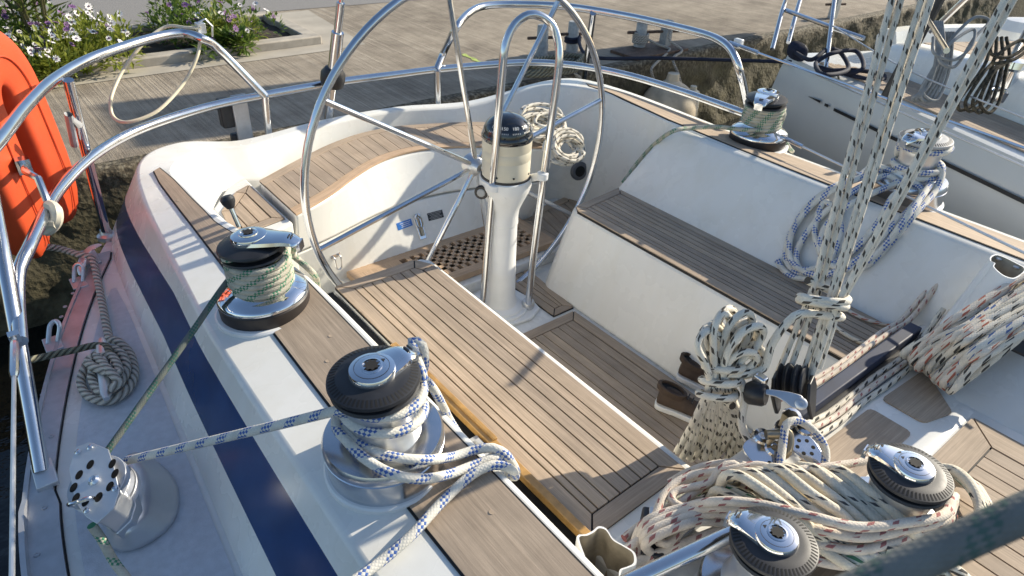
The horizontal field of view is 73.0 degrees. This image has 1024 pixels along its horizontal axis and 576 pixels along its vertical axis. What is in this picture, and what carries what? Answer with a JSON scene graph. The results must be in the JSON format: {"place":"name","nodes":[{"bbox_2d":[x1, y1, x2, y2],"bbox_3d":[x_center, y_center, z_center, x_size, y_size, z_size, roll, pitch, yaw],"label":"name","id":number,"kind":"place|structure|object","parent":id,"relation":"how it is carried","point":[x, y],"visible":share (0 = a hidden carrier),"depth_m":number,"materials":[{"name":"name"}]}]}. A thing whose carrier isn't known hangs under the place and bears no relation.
{"place":"outdoors","nodes":[
{"label":"outdoors","id":0,"kind":"place"},
{"bbox_2d":[0,0,410,29],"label":"road","id":1,"kind":"structure","parent":0,"point":[130,9],"depth_m":7.31,"materials":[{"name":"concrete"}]},
{"bbox_2d":[54,10,364,87],"bbox_3d":[-4.117,-1.647,5.230,6.200,0.001,1.590,-22,40,-33],"label":"apron","id":2,"kind":"object","parent":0,"point":[314,23],"visible":0.57,"depth_m":5.89,"materials":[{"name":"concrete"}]},
{"bbox_2d":[0,118,739,575],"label":"water","id":3,"kind":"structure","parent":0,"point":[36,336],"depth_m":3.27,"materials":[{"name":"black liquid"}]},
{"bbox_2d":[18,78,1023,575],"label":"sailing boat","id":4,"kind":"object","parent":3,"relation":"on","point":[660,256],"visible":0.77,"depth_m":2.79,"materials":[{"name":"white plastic"}]},
{"bbox_2d":[42,319,63,352],"bbox_3d":[-1.804,0.186,2.722,0.083,0.074,0.125,-22,40,-33],"label":"deck eye","id":5,"kind":"object","parent":4,"relation":"attached to","point":[48,341],"visible":0.97,"depth_m":2.73,"materials":[{"name":"silver metal"}]},
{"bbox_2d":[69,262,88,289],"bbox_3d":[-1.932,-0.057,3.084,0.078,0.074,0.121,-22,40,-33],"label":"deck eye","id":6,"kind":"object","parent":4,"relation":"attached to","point":[74,280],"visible":1,"depth_m":3.09,"materials":[{"name":"silver metal"}]},
{"bbox_2d":[77,244,101,274],"bbox_3d":[-1.965,-0.143,3.226,0.112,0.056,0.254,-14,37,-24],"label":"cleat","id":7,"kind":"object","parent":4,"relation":"on","point":[90,249],"visible":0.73,"depth_m":3.23,"materials":[{"name":"metal"}]},
{"bbox_2d":[46,244,138,405],"bbox_3d":[-1.752,0.081,2.842,0.213,0.109,1.238,-20,39,-30],"label":"mooring rope","id":8,"kind":"object","parent":4,"relation":"on","point":[121,357],"visible":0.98,"depth_m":2.54,"materials":[{"name":"grey fabric"}]},
{"bbox_2d":[96,337,112,400],"bbox_3d":[-1.505,0.310,2.553,0.089,0.079,0.378,-15,37,-25],"label":"deck cleat","id":9,"kind":"object","parent":4,"relation":"on","point":[104,391],"visible":0.38,"depth_m":2.46,"materials":[{"name":"metal"}]},
{"bbox_2d":[30,342,112,362],"bbox_3d":[-1.660,0.240,2.587,0.324,0.066,0.120,-8,35,-16],"label":"mooring rope","id":10,"kind":"object","parent":9,"relation":"attached to","point":[107,347],"visible":0.8,"depth_m":2.61,"materials":[{"name":"black fabric"}]},
{"bbox_2d":[66,442,179,551],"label":"turning block","id":11,"kind":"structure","parent":4,"relation":"on","point":[134,506],"depth_m":1.95,"materials":[{"name":"metal"}]},
{"bbox_2d":[87,522,130,575],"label":"control line","id":12,"kind":"object","parent":11,"relation":"attached to","point":[106,548],"visible":0.98,"depth_m":1.89,"materials":[{"name":"fabric"}]},
{"bbox_2d":[105,279,227,452],"bbox_3d":[-1.056,0.220,2.179,0.046,0.338,0.601,20,37,24],"label":"control line","id":13,"kind":"object","parent":11,"relation":"attached to","point":[150,390],"visible":0.92,"depth_m":2.15,"materials":[{"name":"fabric"}]},
{"bbox_2d":[220,194,240,227],"bbox_3d":[-1.057,-0.289,2.596,0.054,0.126,0.067,-22,40,-33],"label":"throttle lever","id":14,"kind":"object","parent":4,"relation":"attached to","point":[227,202],"visible":1,"depth_m":2.57,"materials":[{"name":"black metal"}]},
{"bbox_2d":[215,226,309,338],"bbox_3d":[-0.847,-0.044,2.314,0.336,0.328,0.336,1,33,3],"label":"sheet winch","id":15,"kind":"object","parent":4,"relation":"on","point":[252,247],"visible":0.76,"depth_m":2.24,"materials":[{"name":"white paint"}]},
{"bbox_2d":[221,246,320,300],"bbox_3d":[-0.787,-0.029,2.413,0.218,0.364,0.414,24,39,29],"label":"spinnaker sheet","id":16,"kind":"object","parent":15,"relation":"attached to","point":[273,280],"visible":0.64,"depth_m":2.23,"materials":[{"name":"white fabric"}]},
{"bbox_2d":[320,0,345,118],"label":"backstay","id":17,"kind":"object","parent":4,"relation":"attached to","point":[336,43],"visible":0.61,"depth_m":3.88,"materials":[{"name":"silver metal"}]},
{"bbox_2d":[0,0,748,491],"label":"stern rail","id":18,"kind":"object","parent":4,"relation":"attached to","point":[12,290],"visible":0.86,"depth_m":3.23,"materials":[{"name":"silver metal"}]},
{"bbox_2d":[6,329,21,575],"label":"lifeline","id":19,"kind":"object","parent":18,"relation":"attached to","point":[14,337],"visible":1,"depth_m":1.76,"materials":[{"name":"metal"}]},
{"bbox_2d":[0,31,77,258],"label":"lifebuoy","id":20,"kind":"object","parent":18,"relation":"hanging from","point":[35,165],"visible":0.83,"depth_m":2.88,"materials":[{"name":"orange plastic"}]},
{"bbox_2d":[108,24,201,123],"bbox_3d":[-1.790,-1.083,3.457,0.268,0.370,0.540,17,36,21],"label":"rescue loop","id":21,"kind":"object","parent":18,"relation":"hanging from","point":[166,102],"visible":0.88,"depth_m":3.45,"materials":[{"name":"white fabric"}]},
{"bbox_2d":[194,18,212,36],"bbox_3d":[-1.576,-1.335,3.554,0.086,0.095,0.050,-22,40,-33],"label":"shackle","id":22,"kind":"object","parent":18,"relation":"attached to","point":[202,30],"visible":0.91,"depth_m":3.53,"materials":[{"name":"metal"}]},
{"bbox_2d":[216,93,252,140],"bbox_3d":[-1.546,-0.943,3.858,0.148,0.280,0.086,-22,40,-33],"label":"outboard bracket","id":23,"kind":"object","parent":18,"relation":"attached to","point":[237,116],"visible":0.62,"depth_m":3.83,"materials":[{"name":"grey metal"}]},
{"bbox_2d":[729,41,1023,148],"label":"lifeline","id":24,"kind":"object","parent":18,"relation":"attached to","point":[746,48],"visible":0.86,"depth_m":3.19,"materials":[{"name":"silver metal"}]},
{"bbox_2d":[321,345,445,514],"bbox_3d":[-0.328,0.324,1.727,0.330,0.356,0.330,-29,45,-33],"label":"sheet winch","id":25,"kind":"object","parent":4,"relation":"on","point":[376,382],"visible":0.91,"depth_m":1.66,"materials":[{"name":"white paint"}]},
{"bbox_2d":[123,337,520,575],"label":"jib sheet","id":26,"kind":"object","parent":25,"relation":"attached to","point":[502,459],"visible":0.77,"depth_m":1.68,"materials":[{"name":"white fabric"}]},
{"bbox_2d":[300,0,604,286],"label":"helm","id":27,"kind":"object","parent":4,"relation":"on","point":[471,162],"visible":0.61,"depth_m":3.11,"materials":[{"name":"silver metal"}]},
{"bbox_2d":[474,10,562,325],"bbox_3d":[-0.018,-0.520,3.255,0.355,1.519,0.365,-22,40,-33],"label":"steering pedestal","id":28,"kind":"object","parent":4,"relation":"on","point":[506,177],"visible":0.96,"depth_m":3.17,"materials":[{"name":"white paint"}]},
{"bbox_2d":[518,102,585,165],"bbox_3d":[0.245,-0.898,4.082,0.412,0.278,0.469,-22,40,-33],"label":"rope coil","id":29,"kind":"object","parent":4,"relation":"on","point":[537,118],"visible":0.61,"depth_m":4.05,"materials":[{"name":"white fabric"}]},
{"bbox_2d":[575,526,636,575],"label":"winch handle holder","id":30,"kind":"object","parent":4,"relation":"attached to","point":[618,557],"visible":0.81,"depth_m":1.80,"materials":[{"name":"white paint"}]},
{"bbox_2d":[640,507,663,559],"bbox_3d":[0.377,0.667,1.861,0.060,0.071,0.160,8,33,7],"label":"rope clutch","id":31,"kind":"object","parent":4,"relation":"on","point":[646,511],"visible":0.26,"depth_m":1.89,"materials":[{"name":"black plastic"}]},
{"bbox_2d":[620,525,729,575],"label":"grab rail","id":32,"kind":"object","parent":4,"relation":"attached to","point":[680,557],"visible":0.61,"depth_m":1.63,"materials":[{"name":"silver metal"}]},
{"bbox_2d":[654,379,698,422],"bbox_3d":[0.774,0.501,2.994,0.317,0.130,0.111,18,36,22],"label":"shoe","id":33,"kind":"object","parent":4,"relation":"on","point":[674,399],"visible":0.59,"depth_m":3.00,"materials":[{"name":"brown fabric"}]},
{"bbox_2d":[676,352,704,389],"bbox_3d":[0.901,0.407,3.148,0.317,0.130,0.111,25,39,30],"label":"shoe","id":34,"kind":"object","parent":4,"relation":"on","point":[690,371],"visible":0.41,"depth_m":3.17,"materials":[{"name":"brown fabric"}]},
{"bbox_2d":[694,506,818,575],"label":"sheet winch","id":35,"kind":"object","parent":4,"relation":"on","point":[767,541],"visible":0.99,"depth_m":1.57,"materials":[{"name":"metal"}]},
{"bbox_2d":[729,88,788,153],"bbox_3d":[1.342,-0.905,3.718,0.336,0.328,0.336,20,39,25],"label":"sheet winch","id":36,"kind":"object","parent":4,"relation":"on","point":[767,99],"visible":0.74,"depth_m":3.65,"materials":[{"name":"silver metal"}]},
{"bbox_2d":[621,103,794,182],"bbox_3d":[1.099,-0.777,3.810,0.934,0.499,0.225,3,33,0],"label":"spinnaker sheet","id":37,"kind":"object","parent":36,"relation":"attached to","point":[763,121],"visible":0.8,"depth_m":3.66,"materials":[{"name":"fabric"}]},
{"bbox_2d":[773,132,1023,253],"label":"rope","id":38,"kind":"object","parent":36,"relation":"attached to","point":[792,141],"visible":0.82,"depth_m":2.98,"materials":[{"name":"fabric"}]},
{"bbox_2d":[775,259,832,281],"bbox_3d":[1.326,-0.080,3.145,0.285,0.113,0.066,29,41,34],"label":"rope tail","id":39,"kind":"object","parent":4,"relation":"on","point":[783,269],"visible":0.58,"depth_m":3.18},
{"bbox_2d":[621,457,991,575],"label":"rope heap","id":40,"kind":"object","parent":4,"relation":"on","point":[849,519],"visible":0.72,"depth_m":1.77,"materials":[{"name":"white fabric"}]},
{"bbox_2d":[664,283,949,538],"bbox_3d":[1.070,0.374,2.310,1.926,0.149,0.272,-22,40,-33],"label":"traveller","id":41,"kind":"object","parent":4,"relation":"on","point":[849,388],"visible":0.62,"depth_m":2.45,"materials":[{"name":"black metal"}]},
{"bbox_2d":[743,363,816,458],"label":"mainsheet block","id":42,"kind":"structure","parent":41,"relation":"on","point":[793,387],"depth_m":2.09,"materials":[{"name":"grey plastic"}]},
{"bbox_2d":[673,305,766,462],"bbox_3d":[0.711,0.369,2.237,0.296,0.680,0.285,17,36,20],"label":"mainsheet coil","id":43,"kind":"object","parent":42,"relation":"attached to","point":[716,428],"visible":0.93,"depth_m":2.12,"materials":[{"name":"white fabric"}]},
{"bbox_2d":[727,0,1016,379],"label":"mainsheet","id":44,"kind":"object","parent":42,"relation":"attached to","point":[830,307],"visible":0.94,"depth_m":2.06,"materials":[{"name":"white fabric"}]},
{"bbox_2d":[776,416,829,462],"bbox_3d":[0.856,0.469,2.067,0.187,0.125,0.130,-3,34,-9],"label":"blue tail","id":45,"kind":"object","parent":41,"relation":"attached to","point":[812,429],"visible":0.86,"depth_m":2.06},
{"bbox_2d":[786,169,933,277],"bbox_3d":[1.553,-0.292,3.139,0.544,0.401,0.427,-22,40,-33],"label":"rope tail","id":46,"kind":"object","parent":4,"relation":"on","point":[896,226],"visible":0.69,"depth_m":3.09},
{"bbox_2d":[847,310,890,325],"bbox_3d":[1.738,0.040,2.849,0.679,0.250,0.139,7,33,6],"label":"control line","id":47,"kind":"object","parent":4,"relation":"on","point":[851,312],"visible":0.2,"depth_m":2.90,"materials":[{"name":"white fabric"}]},
{"bbox_2d":[836,321,938,347],"bbox_3d":[1.587,0.145,2.752,0.569,0.174,0.147,6,33,5],"label":"control line","id":48,"kind":"object","parent":4,"relation":"on","point":[847,335],"visible":0.15,"depth_m":2.79,"materials":[{"name":"white fabric"}]},
{"bbox_2d":[860,443,954,516],"bbox_3d":[0.996,0.564,1.804,0.290,0.313,0.290,29,41,34],"label":"sheet winch","id":49,"kind":"object","parent":4,"relation":"on","point":[907,480],"visible":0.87,"depth_m":1.71,"materials":[{"name":"metal"}]},
{"bbox_2d":[873,128,953,212],"bbox_3d":[1.850,-0.553,3.173,0.330,0.356,0.330,-10,35,-15],"label":"sheet winch","id":50,"kind":"object","parent":4,"relation":"on","point":[914,137],"visible":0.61,"depth_m":3.09,"materials":[{"name":"metal"}]},
{"bbox_2d":[782,141,953,275],"bbox_3d":[1.629,-0.372,3.157,0.717,0.574,0.455,-22,40,-33],"label":"jib sheet","id":51,"kind":"object","parent":50,"relation":"hanging from","point":[937,175],"visible":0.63,"depth_m":3.10,"materials":[{"name":"white fabric"}]},
{"bbox_2d":[899,273,1023,394],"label":"halyard bundle","id":52,"kind":"object","parent":4,"relation":"on","point":[952,355],"visible":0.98,"depth_m":2.37,"materials":[{"name":"white fabric"}]},
{"bbox_2d":[939,254,1023,324],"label":"winch handle holder","id":53,"kind":"object","parent":4,"relation":"attached to","point":[996,271],"visible":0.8,"depth_m":2.57,"materials":[{"name":"white paint"}]},
{"bbox_2d":[1011,340,1023,356],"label":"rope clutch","id":54,"kind":"object","parent":4,"relation":"on","point":[1018,349],"depth_m":2.38,"materials":[{"name":"black plastic"}]},
{"bbox_2d":[739,0,1023,239],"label":"sailing boat","id":55,"kind":"object","parent":3,"relation":"on","point":[984,175],"visible":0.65,"depth_m":4.57,"materials":[{"name":"white plastic"}]},
{"bbox_2d":[787,41,807,61],"bbox_3d":[2.250,-1.866,5.456,0.162,0.143,0.067,8,34,9],"label":"winch cover","id":56,"kind":"object","parent":55,"relation":"on","point":[799,47],"visible":0.89,"depth_m":5.43,"materials":[{"name":"black fabric"}]},
{"bbox_2d":[794,47,886,80],"bbox_3d":[2.446,-1.658,5.098,0.569,0.158,0.911,6,33,5],"label":"navy rope","id":57,"kind":"object","parent":55,"relation":"on","point":[848,71],"visible":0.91,"depth_m":5.04,"materials":[{"name":"black fabric"}]},
{"bbox_2d":[911,15,989,102],"bbox_3d":[2.666,-1.385,4.204,0.446,0.471,0.314,-48,58,-50],"label":"grey rope hank","id":58,"kind":"object","parent":55,"relation":"hanging from","point":[942,62],"visible":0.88,"depth_m":4.19,"materials":[{"name":"grey fabric"}]},
{"bbox_2d":[956,36,1023,114],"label":"brown rope hank","id":59,"kind":"object","parent":55,"relation":"hanging from","point":[993,66],"visible":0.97,"depth_m":3.80,"materials":[{"name":"brown fabric"}]},
{"bbox_2d":[45,0,915,165],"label":"quay","id":60,"kind":"structure","parent":0,"point":[411,34],"depth_m":5.86,"materials":[{"name":"wood"}]},
{"bbox_2d":[17,11,321,77],"bbox_3d":[-4.404,-1.577,5.056,5.920,0.095,1.180,-22,40,-33],"label":"planter","id":61,"kind":"object","parent":60,"relation":"on","point":[294,35],"visible":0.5,"depth_m":5.99,"materials":[{"name":"concrete"}]},
{"bbox_2d":[4,30,26,55],"bbox_3d":[-3.893,-1.596,4.785,0.980,0.457,0.714,-9,35,-17],"label":"flowering plant","id":62,"kind":"object","parent":61,"relation":"in","point":[8,35],"visible":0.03,"depth_m":4.93,"materials":[{"name":"white plant"}]},
{"bbox_2d":[0,0,70,57],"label":"flowering plant","id":63,"kind":"object","parent":61,"relation":"in","point":[22,10],"visible":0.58,"depth_m":5.26,"materials":[{"name":"green plant"}]},
{"bbox_2d":[0,0,76,51],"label":"flowering plant","id":64,"kind":"object","parent":61,"relation":"in","point":[4,16],"visible":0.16,"depth_m":5.41,"materials":[{"name":"green plant"}]},
{"bbox_2d":[21,30,80,86],"bbox_3d":[-3.498,-1.598,4.906,0.813,0.364,0.610,-22,40,-33],"label":"flowering plant","id":65,"kind":"object","parent":61,"relation":"in","point":[42,56],"visible":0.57,"depth_m":4.91,"materials":[{"name":"green plant"}]},
{"bbox_2d":[0,10,105,68],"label":"flowering plant","id":66,"kind":"object","parent":61,"relation":"in","point":[40,33],"visible":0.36,"depth_m":5.16,"materials":[{"name":"green plant"}]},
{"bbox_2d":[19,25,144,77],"bbox_3d":[-3.235,-1.765,5.186,0.850,0.377,0.526,-22,40,-33],"label":"flowering plant","id":67,"kind":"object","parent":61,"relation":"in","point":[71,44],"visible":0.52,"depth_m":5.12,"materials":[{"name":"green plant"}]},
{"bbox_2d":[38,3,146,70],"bbox_3d":[-3.290,-1.967,5.431,0.779,0.462,0.792,-22,40,-33],"label":"flowering plant","id":68,"kind":"object","parent":61,"relation":"in","point":[88,22],"visible":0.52,"depth_m":5.39,"materials":[{"name":"green plant"}]},
{"bbox_2d":[132,0,234,49],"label":"flowering plant","id":69,"kind":"object","parent":61,"relation":"in","point":[172,13],"visible":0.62,"depth_m":5.88,"materials":[{"name":"green plant"}]},
{"bbox_2d":[137,0,248,30],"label":"flowering plant","id":70,"kind":"object","parent":61,"relation":"in","point":[179,3],"visible":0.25,"depth_m":6.25,"materials":[{"name":"green plant"}]},
{"bbox_2d":[190,22,259,60],"bbox_3d":[-2.415,-2.055,5.765,0.590,0.300,0.432,-22,40,-33],"label":"flowering plant","id":71,"kind":"object","parent":61,"relation":"in","point":[233,36],"visible":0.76,"depth_m":5.78,"materials":[{"name":"green plant"}]},
{"bbox_2d":[186,0,268,45],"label":"flowering plant","id":72,"kind":"object","parent":61,"relation":"in","point":[228,20],"visible":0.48,"depth_m":5.93,"materials":[{"name":"green plant"}]},
{"bbox_2d":[230,1,285,36],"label":"flowering plant","id":73,"kind":"object","parent":61,"relation":"in","point":[254,10],"visible":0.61,"depth_m":6.31,"materials":[{"name":"green plant"}]},
{"bbox_2d":[527,24,552,56],"bbox_3d":[0.271,-2.213,6.196,0.273,0.278,0.116,3,33,0],"label":"mooring post","id":74,"kind":"object","parent":60,"relation":"on","point":[542,49],"visible":0.57,"depth_m":6.17,"materials":[{"name":"metal"}]},
{"bbox_2d":[560,20,581,52],"bbox_3d":[0.561,-2.310,6.366,0.273,0.278,0.116,3,33,0],"label":"mooring post","id":75,"kind":"object","parent":60,"relation":"on","point":[573,30],"visible":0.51,"depth_m":6.32,"materials":[{"name":"metal"}]},
{"bbox_2d":[564,35,791,63],"bbox_3d":[1.300,-1.944,5.789,2.126,0.208,0.589,20,37,24],"label":"mooring line","id":76,"kind":"object","parent":75,"relation":"attached to","point":[568,40],"visible":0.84,"depth_m":5.79,"materials":[{"name":"black fabric"}]},
{"bbox_2d":[825,0,845,18],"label":"mooring post","id":77,"kind":"object","parent":60,"relation":"on","point":[838,3],"visible":0.59,"depth_m":8.12,"materials":[{"name":"metal"}]},
{"bbox_2d":[0,0,999,336],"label":"quay edge","id":78,"kind":"object","parent":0,"point":[48,290],"visible":0.19,"depth_m":6.32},
{"bbox_2d":[519,53,583,77],"bbox_3d":[0.355,-1.839,5.691,0.705,0.118,0.334,-22,40,-33],"label":"base plate","id":79,"kind":"object","parent":78,"relation":"on","point":[538,71],"visible":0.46,"depth_m":5.56,"materials":[{"name":"grey metal"}]},
{"bbox_2d":[610,41,687,60],"bbox_3d":[1.300,-2.241,6.531,0.720,0.030,0.340,-22,40,-33],"label":"base plate","id":80,"kind":"object","parent":78,"relation":"on","point":[650,49],"visible":0.66,"depth_m":6.46,"materials":[{"name":"paint"}]},
{"bbox_2d":[627,22,654,47],"bbox_3d":[1.216,-2.388,6.535,0.273,0.278,0.116,3,33,0],"label":"mooring post","id":81,"kind":"object","parent":80,"relation":"on","point":[641,28],"visible":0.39,"depth_m":6.48,"materials":[{"name":"metal"}]},
{"bbox_2d":[632,32,670,78],"bbox_3d":[1.237,-2.152,6.448,0.377,0.366,0.497,16,35,20],"label":"fender line","id":82,"kind":"object","parent":81,"relation":"attached to","point":[637,38],"visible":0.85,"depth_m":6.49,"materials":[{"name":"white fabric"}]},
{"bbox_2d":[643,72,696,116],"bbox_3d":[1.436,-1.671,6.362,0.520,0.600,0.520,-22,40,-33],"label":"fender","id":83,"kind":"object","parent":82,"relation":"hanging from","point":[684,104],"visible":0.4,"depth_m":6.17,"materials":[{"name":"white plastic"}]},
{"bbox_2d":[690,85,699,116],"bbox_3d":[1.668,-1.662,6.515,0.150,0.480,0.150,-22,40,-33],"label":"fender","id":84,"kind":"object","parent":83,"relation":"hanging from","point":[693,87],"visible":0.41,"depth_m":6.39,"materials":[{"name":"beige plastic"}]},
{"bbox_2d":[655,19,676,45],"bbox_3d":[1.472,-2.420,6.611,0.277,0.260,0.093,-16,38,-27],"label":"mooring post","id":85,"kind":"object","parent":80,"relation":"on","point":[664,34],"visible":0.38,"depth_m":6.59,"materials":[{"name":"metal"}]},
{"bbox_2d":[668,30,682,82],"bbox_3d":[1.550,-2.165,6.550,0.152,0.479,0.316,-1,33,-6],"label":"fender line","id":86,"kind":"object","parent":85,"relation":"hanging from","point":[676,54],"visible":0.79,"depth_m":6.53,"materials":[{"name":"white fabric"}]},
{"bbox_2d":[837,489,1023,575],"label":"line","id":87,"kind":"object","parent":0,"point":[970,537],"visible":1,"depth_m":0.45,"materials":[{"name":"fabric"}]},
{"bbox_2d":[998,0,1023,16],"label":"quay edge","id":88,"kind":"object","parent":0,"point":[1017,10],"depth_m":11.33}
]}

